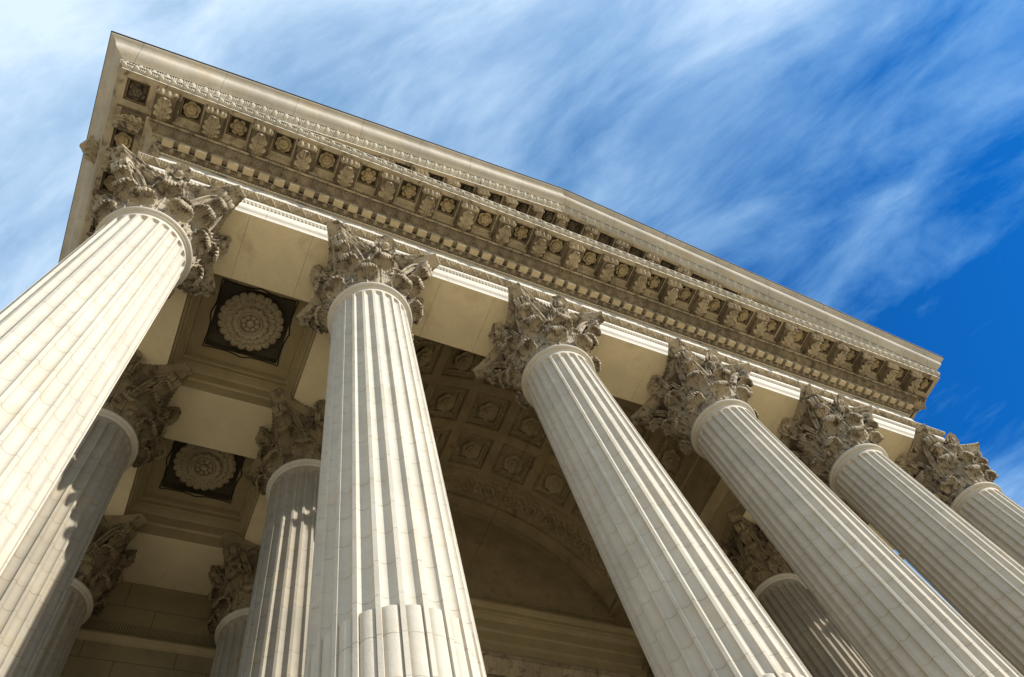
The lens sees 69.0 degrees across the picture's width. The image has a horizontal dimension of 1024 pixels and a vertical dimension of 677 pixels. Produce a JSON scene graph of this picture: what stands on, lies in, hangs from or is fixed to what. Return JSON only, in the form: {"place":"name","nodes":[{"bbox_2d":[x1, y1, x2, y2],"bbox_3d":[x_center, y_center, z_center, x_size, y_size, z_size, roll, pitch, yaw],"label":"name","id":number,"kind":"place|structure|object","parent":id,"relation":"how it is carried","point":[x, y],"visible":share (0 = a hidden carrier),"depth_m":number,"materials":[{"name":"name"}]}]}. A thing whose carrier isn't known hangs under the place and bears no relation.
{"place":"outdoors","nodes":[
{"label":"outdoors","id":0,"kind":"place"},
{"bbox_2d":[60,581,647,676],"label":"back wall","id":1,"kind":"structure","parent":0,"point":[136,630],"depth_m":13.82,"materials":[{"name":"stone"}]},
{"bbox_2d":[0,0,1023,616],"label":"sky","id":2,"kind":"structure","parent":0,"point":[863,160],"materials":[{"name":"blue"}]},
{"label":"ground","id":3,"kind":"structure","parent":0,"visible":0},
{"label":"steps","id":4,"kind":"structure","parent":3,"relation":"on","visible":0},
{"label":"portico floor","id":5,"kind":"structure","parent":4,"relation":"on","visible":0},
{"bbox_2d":[28,512,148,676],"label":"column","id":6,"kind":"structure","parent":5,"relation":"on","point":[106,561],"depth_m":12.22,"materials":[{"name":"stone"}]},
{"bbox_2d":[0,349,192,676],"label":"column","id":7,"kind":"structure","parent":5,"relation":"on","point":[136,416],"depth_m":9.29,"materials":[{"name":"stone"}]},
{"bbox_2d":[0,144,245,575],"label":"column","id":8,"kind":"structure","parent":5,"relation":"on","point":[75,324],"depth_m":7.14,"materials":[{"name":"stone"}]},
{"bbox_2d":[76,59,945,628],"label":"entablature","id":9,"kind":"structure","parent":8,"relation":"on","point":[276,233],"depth_m":14.06,"materials":[{"name":"stone"}]},
{"bbox_2d":[58,31,942,605],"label":"pediment","id":10,"kind":"structure","parent":9,"relation":"on","point":[544,201],"depth_m":17.59,"materials":[{"name":"stone"}]},
{"bbox_2d":[413,335,745,628],"bbox_3d":[-0.063,2.913,17.639,9.088,5.619,6.737,18,-72,-19],"label":"barrel vault","id":11,"kind":"object","parent":9,"relation":"on","point":[483,429],"visible":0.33,"depth_m":20.12,"materials":[{"name":"stone"}]},
{"bbox_2d":[206,530,260,676],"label":"column","id":12,"kind":"structure","parent":5,"relation":"on","point":[229,596],"depth_m":13.07,"materials":[{"name":"stone"}]},
{"bbox_2d":[237,387,325,676],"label":"column","id":13,"kind":"structure","parent":5,"relation":"on","point":[281,471],"depth_m":10.27,"materials":[{"name":"stone"}]},
{"bbox_2d":[122,294,868,594],"bbox_3d":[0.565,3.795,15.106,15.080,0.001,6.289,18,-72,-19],"label":"ceiling beams","id":14,"kind":"structure","parent":13,"relation":"on","point":[217,422],"depth_m":13.03,"materials":[{"name":"stone"}]},
{"bbox_2d":[124,438,259,547],"bbox_3d":[-5.761,2.581,13.821,2.094,1.136,2.023,18,-72,-19],"label":"ceiling bay","id":15,"kind":"object","parent":14,"relation":"on","point":[187,492],"visible":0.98,"depth_m":14.16,"materials":[{"name":"stone"}]},
{"bbox_2d":[167,273,316,408],"bbox_3d":[-4.562,-0.132,12.899,2.094,1.136,2.082,18,-72,-19],"label":"ceiling bay","id":16,"kind":"object","parent":14,"relation":"on","point":[242,341],"visible":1,"depth_m":13.23,"materials":[{"name":"stone"}]},
{"bbox_2d":[839,498,868,525],"bbox_3d":[7.093,3.600,17.084,2.094,1.136,2.082,18,-72,-19],"label":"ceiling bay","id":17,"kind":"object","parent":14,"relation":"on","point":[855,511],"depth_m":17.35,"materials":[{"name":"stone"}]},
{"bbox_2d":[295,219,486,676],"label":"column","id":18,"kind":"structure","parent":5,"relation":"on","point":[389,595],"depth_m":6.30,"materials":[{"name":"stone"}]},
{"bbox_2d":[472,282,811,676],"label":"column","id":19,"kind":"structure","parent":5,"relation":"on","point":[692,605],"depth_m":8.24,"materials":[{"name":"stone"}]},
{"bbox_2d":[641,662,654,676],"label":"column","id":20,"kind":"structure","parent":5,"relation":"on","point":[646,669],"depth_m":17.24,"materials":[{"name":"stone"}]},
{"bbox_2d":[716,509,875,676],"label":"column","id":21,"kind":"structure","parent":5,"relation":"on","point":[816,639],"depth_m":14.49,"materials":[{"name":"stone"}]},
{"bbox_2d":[630,338,1023,676],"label":"column","id":22,"kind":"structure","parent":5,"relation":"on","point":[889,611],"depth_m":10.09,"materials":[{"name":"stone"}]},
{"bbox_2d":[811,554,903,614],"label":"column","id":23,"kind":"structure","parent":5,"relation":"on","point":[899,555],"depth_m":17.43,"materials":[{"name":"stone"}]},
{"bbox_2d":[778,383,1023,675],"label":"column","id":24,"kind":"structure","parent":5,"relation":"on","point":[971,575],"depth_m":12.49,"materials":[{"name":"stone"}]},
{"bbox_2d":[894,424,1023,566],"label":"column","id":25,"kind":"structure","parent":5,"relation":"on","point":[950,471],"depth_m":15.31,"materials":[{"name":"stone"}]}
]}

